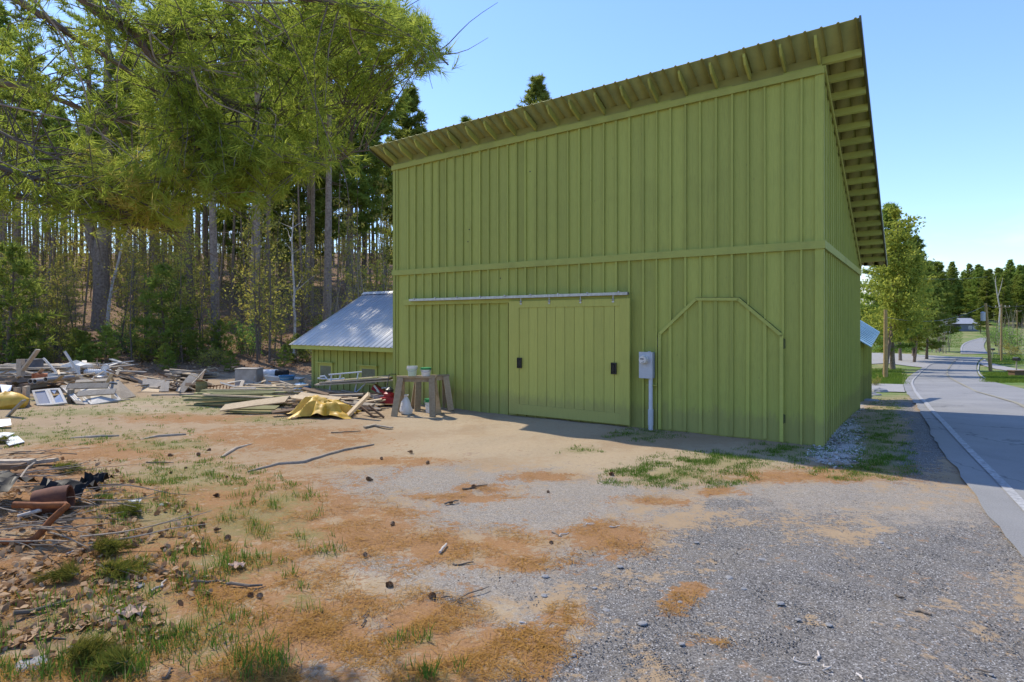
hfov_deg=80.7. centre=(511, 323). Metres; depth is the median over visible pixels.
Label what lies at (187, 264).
pine tree
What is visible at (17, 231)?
pine tree
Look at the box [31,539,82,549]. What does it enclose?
twig
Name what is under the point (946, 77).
sky
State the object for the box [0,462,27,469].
timber
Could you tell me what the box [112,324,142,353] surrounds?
spring shrub
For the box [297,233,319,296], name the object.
beech sapling
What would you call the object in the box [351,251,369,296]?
bare shrub
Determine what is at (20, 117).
thin tree
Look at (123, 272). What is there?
beech sapling
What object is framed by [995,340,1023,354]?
yellow shrub
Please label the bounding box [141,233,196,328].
beech sapling
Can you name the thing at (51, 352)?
spring shrub
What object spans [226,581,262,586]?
stick
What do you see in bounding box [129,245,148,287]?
beech sapling
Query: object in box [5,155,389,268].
woods
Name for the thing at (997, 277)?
hill pine
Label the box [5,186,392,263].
foliage
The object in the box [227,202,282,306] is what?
beech sapling
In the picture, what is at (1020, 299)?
hill pine
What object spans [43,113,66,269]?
thin tree
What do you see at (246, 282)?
thin tree
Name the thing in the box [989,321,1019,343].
dark bush
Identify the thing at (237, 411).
board
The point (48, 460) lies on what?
timber
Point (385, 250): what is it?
beech sapling
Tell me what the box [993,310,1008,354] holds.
bare tree
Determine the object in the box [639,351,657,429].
electric meter
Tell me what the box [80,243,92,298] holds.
beech sapling
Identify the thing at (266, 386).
board
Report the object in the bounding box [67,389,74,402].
post
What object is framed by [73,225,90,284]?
beech sapling
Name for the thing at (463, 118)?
spruce tree
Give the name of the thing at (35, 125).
pine tree
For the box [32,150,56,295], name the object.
thin tree
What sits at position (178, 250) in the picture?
beech sapling
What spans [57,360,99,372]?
tarp
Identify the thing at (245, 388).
scrap wood
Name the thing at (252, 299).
beech sapling
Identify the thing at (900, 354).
pine tree
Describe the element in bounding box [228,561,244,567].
dead leaf
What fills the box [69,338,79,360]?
young pine
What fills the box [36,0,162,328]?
twin trunk pine
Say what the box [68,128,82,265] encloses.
pine tree
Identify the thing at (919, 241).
pine tree
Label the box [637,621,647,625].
stone
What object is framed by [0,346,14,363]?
spring shrub
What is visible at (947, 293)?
pine tree
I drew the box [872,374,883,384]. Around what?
yellow shrub
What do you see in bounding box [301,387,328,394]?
board
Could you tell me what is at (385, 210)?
thin tree
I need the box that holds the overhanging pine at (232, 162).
[0,0,497,278]
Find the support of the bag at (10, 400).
on the ground at (880, 643)
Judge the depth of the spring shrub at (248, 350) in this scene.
30.34 m
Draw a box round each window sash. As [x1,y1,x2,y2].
[32,389,53,405]
[47,388,67,405]
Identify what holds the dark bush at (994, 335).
on the ground at (880, 643)
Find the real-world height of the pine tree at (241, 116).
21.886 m
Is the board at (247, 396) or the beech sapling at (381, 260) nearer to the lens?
the board at (247, 396)
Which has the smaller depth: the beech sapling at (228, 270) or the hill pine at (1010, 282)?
the beech sapling at (228, 270)
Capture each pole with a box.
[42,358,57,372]
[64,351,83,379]
[883,310,887,376]
[980,303,992,370]
[995,304,1009,360]
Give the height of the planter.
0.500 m
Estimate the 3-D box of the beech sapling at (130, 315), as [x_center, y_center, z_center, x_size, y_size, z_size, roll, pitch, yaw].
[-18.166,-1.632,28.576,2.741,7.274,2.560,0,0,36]
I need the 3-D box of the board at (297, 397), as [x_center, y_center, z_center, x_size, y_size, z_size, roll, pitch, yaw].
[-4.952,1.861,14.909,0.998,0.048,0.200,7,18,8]
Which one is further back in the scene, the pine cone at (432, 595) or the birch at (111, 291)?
the birch at (111, 291)
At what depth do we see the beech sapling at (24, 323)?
29.67 m
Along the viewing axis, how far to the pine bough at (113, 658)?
3.78 m
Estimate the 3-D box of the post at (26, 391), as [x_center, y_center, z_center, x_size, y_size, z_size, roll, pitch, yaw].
[-13.311,1.966,16.520,0.118,0.535,0.130,1,0,0]
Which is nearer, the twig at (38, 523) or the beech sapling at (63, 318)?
the twig at (38, 523)
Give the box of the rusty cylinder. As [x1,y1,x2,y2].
[30,485,74,514]
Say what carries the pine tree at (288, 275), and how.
on the ground at (880, 643)
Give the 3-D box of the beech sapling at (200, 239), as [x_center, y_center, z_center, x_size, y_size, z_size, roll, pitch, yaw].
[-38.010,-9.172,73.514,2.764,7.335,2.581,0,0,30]
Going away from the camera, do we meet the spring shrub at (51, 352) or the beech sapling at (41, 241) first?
the spring shrub at (51, 352)
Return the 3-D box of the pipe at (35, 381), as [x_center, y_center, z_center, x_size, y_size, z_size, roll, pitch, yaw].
[-14.032,1.698,18.399,0.140,0.161,1.402,0,0,-2]
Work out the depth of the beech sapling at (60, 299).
32.65 m
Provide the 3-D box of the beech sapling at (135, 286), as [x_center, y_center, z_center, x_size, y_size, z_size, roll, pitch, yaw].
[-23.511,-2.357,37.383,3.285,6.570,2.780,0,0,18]
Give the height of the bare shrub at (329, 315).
5.607 m
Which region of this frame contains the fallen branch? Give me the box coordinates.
[247,444,373,471]
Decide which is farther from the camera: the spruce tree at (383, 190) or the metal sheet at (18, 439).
the spruce tree at (383, 190)
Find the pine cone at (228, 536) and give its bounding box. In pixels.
[224,534,230,540]
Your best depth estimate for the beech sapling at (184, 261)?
39.61 m
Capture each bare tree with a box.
[938,319,952,352]
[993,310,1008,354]
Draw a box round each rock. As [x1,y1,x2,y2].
[864,398,878,400]
[872,388,888,391]
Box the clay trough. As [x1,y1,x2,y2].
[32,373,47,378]
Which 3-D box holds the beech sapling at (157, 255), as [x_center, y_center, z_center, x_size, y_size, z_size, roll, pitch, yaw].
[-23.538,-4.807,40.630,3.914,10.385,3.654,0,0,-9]
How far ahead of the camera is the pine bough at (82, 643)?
3.92 m
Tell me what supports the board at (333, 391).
on the board
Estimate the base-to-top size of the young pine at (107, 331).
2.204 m
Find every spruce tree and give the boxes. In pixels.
[370,85,428,264]
[460,115,473,122]
[516,73,551,107]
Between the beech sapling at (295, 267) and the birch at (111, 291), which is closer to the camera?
the birch at (111, 291)
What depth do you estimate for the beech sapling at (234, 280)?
50.19 m
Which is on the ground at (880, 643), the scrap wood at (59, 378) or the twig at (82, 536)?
the twig at (82, 536)
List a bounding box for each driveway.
[872,383,904,391]
[980,359,1023,370]
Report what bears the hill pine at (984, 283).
on the ground at (880, 643)
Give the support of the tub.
on the ground at (880, 643)
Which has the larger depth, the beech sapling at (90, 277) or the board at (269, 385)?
the beech sapling at (90, 277)
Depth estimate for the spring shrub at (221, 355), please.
28.13 m
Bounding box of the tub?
[277,375,295,380]
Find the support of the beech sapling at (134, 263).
on the ground at (880, 643)
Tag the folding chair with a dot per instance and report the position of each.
(103, 367)
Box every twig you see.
[0,512,119,530]
[0,519,66,523]
[0,523,111,530]
[0,539,69,541]
[5,506,105,530]
[7,503,145,512]
[10,459,60,467]
[12,449,53,453]
[15,524,71,530]
[16,462,90,474]
[20,504,118,523]
[22,455,113,471]
[23,475,58,476]
[31,523,108,535]
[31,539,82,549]
[48,513,111,518]
[49,531,85,546]
[66,482,133,497]
[71,479,120,502]
[75,487,101,506]
[80,510,211,537]
[82,463,144,469]
[82,485,134,488]
[88,524,204,544]
[90,490,162,500]
[98,484,187,494]
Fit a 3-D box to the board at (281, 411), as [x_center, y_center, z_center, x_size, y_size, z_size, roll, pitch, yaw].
[-4.927,2.063,14.943,1.944,0.039,0.170,-3,11,-33]
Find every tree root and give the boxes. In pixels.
[71,435,118,437]
[140,433,185,439]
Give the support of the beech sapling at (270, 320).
on the ground at (880, 643)
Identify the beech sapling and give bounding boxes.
[0,201,42,311]
[0,217,19,324]
[0,243,41,345]
[0,258,40,345]
[1,162,69,352]
[1,232,45,333]
[4,297,36,348]
[8,223,32,313]
[9,239,43,340]
[13,229,55,328]
[20,260,56,354]
[25,196,71,289]
[26,266,82,357]
[27,222,62,312]
[30,279,68,348]
[32,205,81,296]
[38,236,49,284]
[38,255,83,358]
[40,268,64,337]
[40,282,64,343]
[42,271,72,339]
[45,214,83,301]
[47,244,83,313]
[48,295,72,356]
[49,236,99,334]
[49,262,91,339]
[50,234,79,308]
[55,276,80,338]
[58,228,76,270]
[61,237,89,311]
[68,221,97,300]
[69,245,90,300]
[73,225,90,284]
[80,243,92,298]
[95,228,124,285]
[97,168,164,334]
[100,226,162,362]
[100,239,146,353]
[107,234,153,327]
[110,226,175,345]
[110,242,123,286]
[113,233,141,302]
[113,241,128,306]
[115,245,143,330]
[120,232,175,337]
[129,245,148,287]
[131,233,195,316]
[134,235,188,343]
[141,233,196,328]
[142,236,197,353]
[144,206,205,358]
[154,222,217,361]
[160,240,184,275]
[161,227,240,358]
[161,239,176,287]
[168,233,195,269]
[170,229,209,307]
[175,216,208,286]
[177,253,207,333]
[192,220,203,277]
[192,232,203,282]
[193,242,208,301]
[195,226,222,303]
[200,255,228,317]
[201,204,225,271]
[203,230,227,273]
[221,238,247,304]
[221,244,241,294]
[222,200,292,362]
[222,206,281,325]
[222,249,241,304]
[223,179,304,362]
[224,231,290,353]
[224,235,262,318]
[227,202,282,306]
[229,240,246,284]
[233,225,291,344]
[236,222,262,270]
[237,249,279,358]
[260,235,282,284]
[261,286,288,357]
[263,195,292,310]
[263,264,296,353]
[270,215,294,301]
[274,201,319,314]
[281,273,297,324]
[282,229,306,311]
[284,234,322,333]
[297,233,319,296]
[303,220,324,280]
[304,233,333,321]
[311,249,336,315]
[322,197,381,314]
[332,193,378,301]
[332,209,343,276]
[332,237,345,280]
[335,244,375,306]
[336,232,366,303]
[343,263,365,302]
[357,229,391,293]
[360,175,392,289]
[360,213,392,291]
[369,214,392,286]
[374,233,391,290]
[384,264,392,288]
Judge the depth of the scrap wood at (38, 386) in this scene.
19.74 m
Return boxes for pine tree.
[0,1,65,308]
[0,3,28,297]
[0,91,31,159]
[8,78,48,278]
[11,146,31,258]
[20,166,28,257]
[21,105,42,277]
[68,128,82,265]
[71,81,101,274]
[92,62,144,306]
[117,11,179,292]
[119,43,154,283]
[134,68,162,275]
[138,1,240,347]
[155,27,187,267]
[159,29,220,271]
[164,0,268,345]
[178,48,226,293]
[189,46,291,283]
[190,195,200,271]
[194,191,200,265]
[200,0,309,350]
[226,46,276,309]
[246,5,304,336]
[247,6,355,293]
[278,141,305,294]
[279,2,325,303]
[280,0,383,321]
[284,0,412,302]
[286,175,290,276]
[293,23,340,317]
[332,230,334,264]
[340,133,358,261]
[346,117,391,289]
[383,136,391,247]
[860,201,934,368]
[880,281,903,360]
[912,235,944,355]
[912,265,952,358]
[929,260,964,350]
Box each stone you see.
[14,655,51,671]
[130,582,144,588]
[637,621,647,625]
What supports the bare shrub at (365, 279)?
on the ground at (880, 643)
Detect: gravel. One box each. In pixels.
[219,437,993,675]
[351,447,1023,681]
[805,409,865,468]
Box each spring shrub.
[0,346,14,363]
[4,325,52,356]
[41,346,63,362]
[43,316,70,347]
[100,316,132,346]
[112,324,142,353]
[129,336,163,361]
[130,328,171,358]
[155,313,196,354]
[192,343,224,367]
[205,321,232,355]
[205,348,229,365]
[220,312,237,331]
[225,321,267,356]
[226,314,254,351]
[293,332,310,362]
[309,314,322,327]
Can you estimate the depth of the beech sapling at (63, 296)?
29.37 m
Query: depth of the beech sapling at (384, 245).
40.54 m
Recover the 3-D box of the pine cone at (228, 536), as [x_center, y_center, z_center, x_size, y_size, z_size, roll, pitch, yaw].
[-2.863,2.155,6.061,0.062,0.062,0.080,9,4,-8]
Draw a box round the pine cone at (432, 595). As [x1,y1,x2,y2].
[429,592,435,599]
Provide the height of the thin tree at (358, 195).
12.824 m
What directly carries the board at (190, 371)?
on the board at (175, 375)
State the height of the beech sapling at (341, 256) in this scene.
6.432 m
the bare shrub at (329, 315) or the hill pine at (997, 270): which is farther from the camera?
the hill pine at (997, 270)
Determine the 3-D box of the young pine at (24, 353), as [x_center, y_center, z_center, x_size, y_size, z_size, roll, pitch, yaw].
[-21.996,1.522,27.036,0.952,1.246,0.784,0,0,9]
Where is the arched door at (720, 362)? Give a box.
[657,297,784,441]
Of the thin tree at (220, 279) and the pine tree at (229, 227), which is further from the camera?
the pine tree at (229, 227)
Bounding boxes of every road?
[872,353,950,366]
[903,356,1023,556]
[960,338,986,353]
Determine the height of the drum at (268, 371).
0.367 m
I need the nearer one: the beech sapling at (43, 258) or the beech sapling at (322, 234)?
the beech sapling at (43, 258)
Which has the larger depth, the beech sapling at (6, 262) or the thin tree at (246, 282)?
the thin tree at (246, 282)
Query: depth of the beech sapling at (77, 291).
32.97 m
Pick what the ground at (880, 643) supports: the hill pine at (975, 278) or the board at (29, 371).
the hill pine at (975, 278)
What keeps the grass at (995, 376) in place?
on the ground at (880, 643)
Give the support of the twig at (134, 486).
on the ground at (880, 643)
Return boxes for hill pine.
[946,261,962,315]
[947,267,963,307]
[952,281,963,314]
[959,271,967,285]
[960,275,980,318]
[961,263,974,287]
[966,267,992,320]
[967,264,983,280]
[972,299,989,333]
[975,270,999,318]
[990,273,1004,322]
[990,274,1015,326]
[992,267,1001,286]
[995,272,1012,323]
[996,288,1013,326]
[1002,259,1015,280]
[1009,264,1023,289]
[1009,274,1019,325]
[1011,274,1023,326]
[1012,283,1023,325]
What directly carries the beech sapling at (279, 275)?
on the ground at (880, 643)
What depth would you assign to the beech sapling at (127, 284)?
37.04 m
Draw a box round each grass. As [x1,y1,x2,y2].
[0,395,916,487]
[0,461,470,681]
[872,331,1023,383]
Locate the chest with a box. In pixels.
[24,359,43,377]
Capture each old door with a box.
[60,385,84,404]
[61,385,120,403]
[84,395,120,404]
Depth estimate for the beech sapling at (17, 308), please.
31.38 m
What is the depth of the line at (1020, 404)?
30.52 m
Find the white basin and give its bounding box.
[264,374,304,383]
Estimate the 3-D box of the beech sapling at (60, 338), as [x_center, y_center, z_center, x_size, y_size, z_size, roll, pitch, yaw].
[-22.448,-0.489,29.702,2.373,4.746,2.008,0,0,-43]
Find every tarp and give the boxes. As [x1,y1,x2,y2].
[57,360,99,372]
[286,395,360,418]
[295,382,310,388]
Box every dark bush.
[977,323,998,341]
[986,325,1004,345]
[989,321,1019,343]
[992,322,1023,348]
[1004,328,1023,349]
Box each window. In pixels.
[315,362,333,379]
[356,364,377,384]
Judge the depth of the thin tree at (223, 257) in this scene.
62.36 m
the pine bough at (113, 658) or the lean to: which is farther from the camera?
the lean to
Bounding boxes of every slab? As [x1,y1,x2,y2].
[141,387,159,391]
[143,379,164,386]
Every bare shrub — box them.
[313,249,351,318]
[326,254,359,315]
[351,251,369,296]
[356,248,388,292]
[378,249,392,290]
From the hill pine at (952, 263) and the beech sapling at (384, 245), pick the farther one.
the hill pine at (952, 263)
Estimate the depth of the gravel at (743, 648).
4.45 m
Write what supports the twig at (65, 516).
on the ground at (880, 643)
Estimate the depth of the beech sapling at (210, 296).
41.21 m
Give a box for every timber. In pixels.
[0,458,36,463]
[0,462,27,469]
[34,458,58,464]
[151,393,193,395]
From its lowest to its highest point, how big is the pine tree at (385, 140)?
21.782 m
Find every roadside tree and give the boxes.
[860,204,948,373]
[860,267,888,348]
[895,275,944,361]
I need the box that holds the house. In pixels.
[940,318,978,330]
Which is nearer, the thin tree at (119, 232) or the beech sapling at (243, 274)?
the beech sapling at (243, 274)
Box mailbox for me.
[1012,357,1020,369]
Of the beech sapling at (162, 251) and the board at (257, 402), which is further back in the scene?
the beech sapling at (162, 251)
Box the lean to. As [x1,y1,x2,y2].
[860,320,879,401]
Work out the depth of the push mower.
15.92 m
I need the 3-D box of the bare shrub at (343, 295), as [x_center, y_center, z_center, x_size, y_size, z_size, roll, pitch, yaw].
[-9.053,-1.274,33.020,2.224,5.607,2.414,0,0,0]
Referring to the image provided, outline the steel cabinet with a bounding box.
[235,367,263,385]
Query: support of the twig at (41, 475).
on the ground at (880, 643)
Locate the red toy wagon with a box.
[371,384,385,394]
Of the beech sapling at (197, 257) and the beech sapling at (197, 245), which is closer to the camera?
the beech sapling at (197, 245)
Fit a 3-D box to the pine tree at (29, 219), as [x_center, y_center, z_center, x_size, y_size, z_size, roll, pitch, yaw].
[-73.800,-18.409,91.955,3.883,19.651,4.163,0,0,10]
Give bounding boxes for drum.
[263,369,277,378]
[275,370,288,375]
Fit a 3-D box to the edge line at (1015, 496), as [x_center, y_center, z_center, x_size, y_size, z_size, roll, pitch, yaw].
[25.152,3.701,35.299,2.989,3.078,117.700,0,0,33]
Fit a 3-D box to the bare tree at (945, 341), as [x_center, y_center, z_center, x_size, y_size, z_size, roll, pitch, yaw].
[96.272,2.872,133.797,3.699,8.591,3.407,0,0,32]
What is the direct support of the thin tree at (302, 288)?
on the ground at (880, 643)
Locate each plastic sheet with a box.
[0,470,36,491]
[30,477,100,498]
[80,472,114,488]
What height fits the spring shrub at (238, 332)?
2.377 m
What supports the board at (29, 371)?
on the board
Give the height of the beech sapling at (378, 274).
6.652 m
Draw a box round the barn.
[368,15,887,446]
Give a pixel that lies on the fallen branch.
(311, 458)
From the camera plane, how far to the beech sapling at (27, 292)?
35.04 m
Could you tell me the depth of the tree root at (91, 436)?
11.62 m
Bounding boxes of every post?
[13,387,20,393]
[16,359,24,375]
[22,386,29,404]
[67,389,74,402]
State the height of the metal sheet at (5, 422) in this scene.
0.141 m
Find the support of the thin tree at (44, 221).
on the ground at (880, 643)
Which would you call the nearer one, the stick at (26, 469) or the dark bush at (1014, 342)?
the stick at (26, 469)
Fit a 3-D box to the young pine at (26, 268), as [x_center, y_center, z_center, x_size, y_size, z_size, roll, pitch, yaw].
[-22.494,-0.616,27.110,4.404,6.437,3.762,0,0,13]
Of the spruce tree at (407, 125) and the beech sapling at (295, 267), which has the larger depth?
the spruce tree at (407, 125)
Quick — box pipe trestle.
[314,371,392,391]
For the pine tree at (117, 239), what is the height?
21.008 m
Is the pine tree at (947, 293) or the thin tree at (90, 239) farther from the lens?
the pine tree at (947, 293)
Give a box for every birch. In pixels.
[102,221,142,324]
[260,204,315,352]
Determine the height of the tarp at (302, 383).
0.227 m
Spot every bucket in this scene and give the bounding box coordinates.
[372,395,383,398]
[406,366,417,375]
[420,367,430,375]
[424,398,428,412]
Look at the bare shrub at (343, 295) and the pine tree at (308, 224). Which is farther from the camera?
the pine tree at (308, 224)
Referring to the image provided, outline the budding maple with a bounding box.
[0,0,360,169]
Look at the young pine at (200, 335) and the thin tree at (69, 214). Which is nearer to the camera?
the young pine at (200, 335)
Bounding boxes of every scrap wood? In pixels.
[21,383,46,388]
[51,375,63,382]
[60,370,94,380]
[105,373,113,382]
[106,369,137,381]
[130,376,142,383]
[185,383,211,385]
[220,382,236,386]
[230,387,255,388]
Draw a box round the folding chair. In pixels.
[92,364,109,378]
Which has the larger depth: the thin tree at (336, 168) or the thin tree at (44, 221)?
the thin tree at (44, 221)
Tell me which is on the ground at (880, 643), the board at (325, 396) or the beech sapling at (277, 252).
the beech sapling at (277, 252)
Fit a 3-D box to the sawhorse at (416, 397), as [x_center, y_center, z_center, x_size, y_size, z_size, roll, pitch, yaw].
[-2.051,1.758,15.440,1.012,0.907,0.608,0,0,-20]
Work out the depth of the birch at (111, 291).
35.94 m
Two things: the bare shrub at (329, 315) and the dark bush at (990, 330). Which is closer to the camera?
the bare shrub at (329, 315)
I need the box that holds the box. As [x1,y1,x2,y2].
[48,372,72,376]
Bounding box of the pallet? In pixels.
[208,383,233,388]
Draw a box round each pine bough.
[0,434,10,442]
[29,556,82,585]
[49,459,87,474]
[59,624,125,674]
[79,635,140,680]
[90,531,135,558]
[96,552,161,581]
[109,496,147,516]
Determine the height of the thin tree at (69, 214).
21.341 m
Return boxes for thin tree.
[0,68,30,357]
[1,123,29,244]
[5,40,57,312]
[32,107,80,339]
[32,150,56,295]
[35,151,47,279]
[35,154,57,290]
[36,108,70,321]
[38,136,52,276]
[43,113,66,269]
[43,113,76,301]
[63,173,74,275]
[66,128,79,269]
[74,130,95,282]
[80,107,124,158]
[80,144,104,330]
[89,87,131,324]
[102,45,146,328]
[109,150,121,285]
[112,114,122,292]
[123,90,159,314]
[197,159,200,284]
[201,190,209,295]
[218,194,233,297]
[220,221,226,287]
[228,62,253,325]
[233,123,249,324]
[245,111,253,291]
[263,100,275,295]
[278,76,314,330]
[303,187,305,281]
[332,131,351,308]
[341,139,363,295]
[345,156,369,296]
[356,107,367,297]
[356,113,374,291]
[358,124,381,289]
[366,164,383,285]
[371,167,374,271]
[373,100,384,290]
[378,142,387,285]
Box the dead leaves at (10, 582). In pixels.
[0,451,221,660]
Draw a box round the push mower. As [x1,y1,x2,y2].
[378,374,399,406]
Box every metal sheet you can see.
[0,385,11,391]
[0,419,10,426]
[0,432,12,436]
[5,436,23,445]
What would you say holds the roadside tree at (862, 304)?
on the ground at (880, 643)
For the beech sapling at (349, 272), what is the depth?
48.33 m
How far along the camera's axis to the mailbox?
59.95 m
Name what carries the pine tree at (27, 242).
on the ground at (880, 643)
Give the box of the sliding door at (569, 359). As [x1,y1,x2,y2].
[509,296,630,424]
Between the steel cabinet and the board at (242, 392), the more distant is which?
the steel cabinet
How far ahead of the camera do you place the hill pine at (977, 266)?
373.83 m
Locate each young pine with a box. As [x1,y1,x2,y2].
[0,240,65,362]
[0,337,23,362]
[3,325,33,354]
[8,345,29,362]
[61,327,91,360]
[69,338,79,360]
[72,331,97,361]
[74,344,93,362]
[87,324,121,365]
[87,345,103,361]
[95,330,121,358]
[122,262,200,359]
[127,333,141,358]
[153,343,174,369]
[158,310,209,362]
[160,349,179,370]
[185,332,209,362]
[205,320,234,357]
[219,349,239,371]
[273,344,292,366]
[286,333,308,361]
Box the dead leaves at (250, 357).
[0,314,320,372]
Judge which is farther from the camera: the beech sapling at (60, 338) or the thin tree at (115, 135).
the thin tree at (115, 135)
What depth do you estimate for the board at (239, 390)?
16.83 m
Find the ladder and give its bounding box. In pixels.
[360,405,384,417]
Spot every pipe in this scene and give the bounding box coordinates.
[0,501,70,545]
[32,378,62,383]
[43,374,82,381]
[83,369,111,374]
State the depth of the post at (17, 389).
16.56 m
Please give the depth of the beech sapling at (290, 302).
40.41 m
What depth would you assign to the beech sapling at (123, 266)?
47.87 m
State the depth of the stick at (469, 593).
4.91 m
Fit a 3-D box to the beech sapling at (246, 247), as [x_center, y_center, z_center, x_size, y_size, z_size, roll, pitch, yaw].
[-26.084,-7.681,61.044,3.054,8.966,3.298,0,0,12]
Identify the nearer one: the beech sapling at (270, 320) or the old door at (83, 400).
the old door at (83, 400)
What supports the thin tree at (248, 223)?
on the ground at (880, 643)
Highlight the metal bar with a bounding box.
[5,399,25,416]
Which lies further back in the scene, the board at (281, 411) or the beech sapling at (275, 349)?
the beech sapling at (275, 349)
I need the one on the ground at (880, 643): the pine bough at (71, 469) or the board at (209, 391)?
the pine bough at (71, 469)
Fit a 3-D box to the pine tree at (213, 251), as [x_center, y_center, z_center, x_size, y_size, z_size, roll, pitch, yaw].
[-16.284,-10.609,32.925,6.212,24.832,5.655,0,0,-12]
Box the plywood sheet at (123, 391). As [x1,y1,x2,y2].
[109,380,135,398]
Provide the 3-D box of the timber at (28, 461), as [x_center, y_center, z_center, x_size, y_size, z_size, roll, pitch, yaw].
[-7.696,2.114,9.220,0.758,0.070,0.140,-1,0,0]
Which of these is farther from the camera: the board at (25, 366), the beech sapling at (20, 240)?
the beech sapling at (20, 240)
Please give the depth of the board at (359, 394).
16.00 m
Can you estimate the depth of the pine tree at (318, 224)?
56.35 m
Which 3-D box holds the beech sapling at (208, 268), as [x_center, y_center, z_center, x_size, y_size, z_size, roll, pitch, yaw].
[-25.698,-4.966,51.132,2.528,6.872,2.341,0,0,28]
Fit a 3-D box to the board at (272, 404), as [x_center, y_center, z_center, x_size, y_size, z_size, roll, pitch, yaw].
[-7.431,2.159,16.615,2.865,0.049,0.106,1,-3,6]
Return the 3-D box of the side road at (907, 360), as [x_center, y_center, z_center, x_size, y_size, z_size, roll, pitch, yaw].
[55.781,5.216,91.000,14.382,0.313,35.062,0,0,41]
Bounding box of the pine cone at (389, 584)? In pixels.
[385,581,392,587]
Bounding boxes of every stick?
[13,598,73,614]
[17,462,35,481]
[17,509,41,517]
[28,637,66,640]
[151,579,166,591]
[161,667,172,679]
[191,580,224,583]
[221,443,251,457]
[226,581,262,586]
[375,424,392,428]
[438,543,446,553]
[451,586,488,602]
[452,561,473,565]
[462,484,486,489]
[822,664,830,674]
[914,609,931,615]
[974,667,992,672]
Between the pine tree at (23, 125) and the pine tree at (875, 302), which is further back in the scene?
the pine tree at (875, 302)
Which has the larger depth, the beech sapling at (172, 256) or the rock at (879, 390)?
the beech sapling at (172, 256)
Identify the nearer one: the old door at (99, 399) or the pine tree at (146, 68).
the old door at (99, 399)
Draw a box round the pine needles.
[0,417,932,681]
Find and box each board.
[0,364,63,365]
[0,367,70,368]
[0,371,50,372]
[2,369,67,370]
[4,367,55,370]
[15,349,39,377]
[66,383,109,389]
[75,378,106,382]
[77,388,116,396]
[99,361,133,364]
[164,373,180,376]
[165,381,169,391]
[169,369,213,373]
[172,369,206,373]
[176,373,198,392]
[182,395,264,399]
[183,398,289,400]
[193,401,290,404]
[194,392,289,395]
[194,401,243,404]
[197,391,286,393]
[200,390,297,393]
[202,393,273,397]
[204,389,296,390]
[210,390,274,391]
[212,392,274,394]
[219,396,289,411]
[229,410,271,412]
[234,386,301,387]
[234,405,279,409]
[243,384,295,385]
[248,384,294,388]
[271,401,350,413]
[278,393,297,394]
[287,397,357,403]
[291,394,306,399]
[298,392,341,399]
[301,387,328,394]
[327,390,347,392]
[328,393,362,395]
[331,393,381,393]
[341,389,372,396]
[343,401,379,407]
[347,392,369,416]
[350,400,374,405]
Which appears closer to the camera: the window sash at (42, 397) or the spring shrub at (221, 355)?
the window sash at (42, 397)
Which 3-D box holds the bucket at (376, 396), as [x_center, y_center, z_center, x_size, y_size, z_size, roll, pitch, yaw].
[-3.556,2.041,16.075,0.312,0.263,0.307,0,0,0]
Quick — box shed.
[289,291,392,392]
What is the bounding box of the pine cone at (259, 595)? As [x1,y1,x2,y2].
[256,592,262,598]
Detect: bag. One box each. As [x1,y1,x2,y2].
[0,391,29,408]
[400,394,412,414]
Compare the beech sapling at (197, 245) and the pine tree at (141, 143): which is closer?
the beech sapling at (197, 245)
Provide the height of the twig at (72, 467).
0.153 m
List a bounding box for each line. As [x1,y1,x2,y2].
[911,362,1023,510]
[946,357,1023,406]
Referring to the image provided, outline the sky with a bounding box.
[1,0,1023,303]
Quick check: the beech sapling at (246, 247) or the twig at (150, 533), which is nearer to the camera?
the twig at (150, 533)
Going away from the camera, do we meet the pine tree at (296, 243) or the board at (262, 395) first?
the board at (262, 395)
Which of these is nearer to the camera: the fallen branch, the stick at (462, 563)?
the stick at (462, 563)
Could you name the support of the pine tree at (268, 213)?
on the ground at (880, 643)
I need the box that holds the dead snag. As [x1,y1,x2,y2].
[993,277,1002,330]
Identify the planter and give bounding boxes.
[1007,370,1023,375]
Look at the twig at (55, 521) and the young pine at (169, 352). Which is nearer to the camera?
the twig at (55, 521)
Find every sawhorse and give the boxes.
[391,376,441,416]
[411,374,453,411]
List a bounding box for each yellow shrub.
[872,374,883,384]
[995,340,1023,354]
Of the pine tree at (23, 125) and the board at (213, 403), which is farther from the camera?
the pine tree at (23, 125)
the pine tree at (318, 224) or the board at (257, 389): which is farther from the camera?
the pine tree at (318, 224)
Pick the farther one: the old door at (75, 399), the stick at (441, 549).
the old door at (75, 399)
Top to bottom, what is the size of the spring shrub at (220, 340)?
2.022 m
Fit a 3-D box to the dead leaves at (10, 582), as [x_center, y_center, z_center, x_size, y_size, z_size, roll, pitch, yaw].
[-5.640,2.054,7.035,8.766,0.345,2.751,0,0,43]
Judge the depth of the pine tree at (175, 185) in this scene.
61.05 m
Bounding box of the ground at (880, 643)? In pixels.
[0,253,1023,681]
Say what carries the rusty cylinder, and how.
on the ground at (880, 643)
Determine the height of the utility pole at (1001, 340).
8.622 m
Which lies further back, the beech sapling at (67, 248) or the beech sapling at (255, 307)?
the beech sapling at (67, 248)
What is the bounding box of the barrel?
[195,379,207,391]
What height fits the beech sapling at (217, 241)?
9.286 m

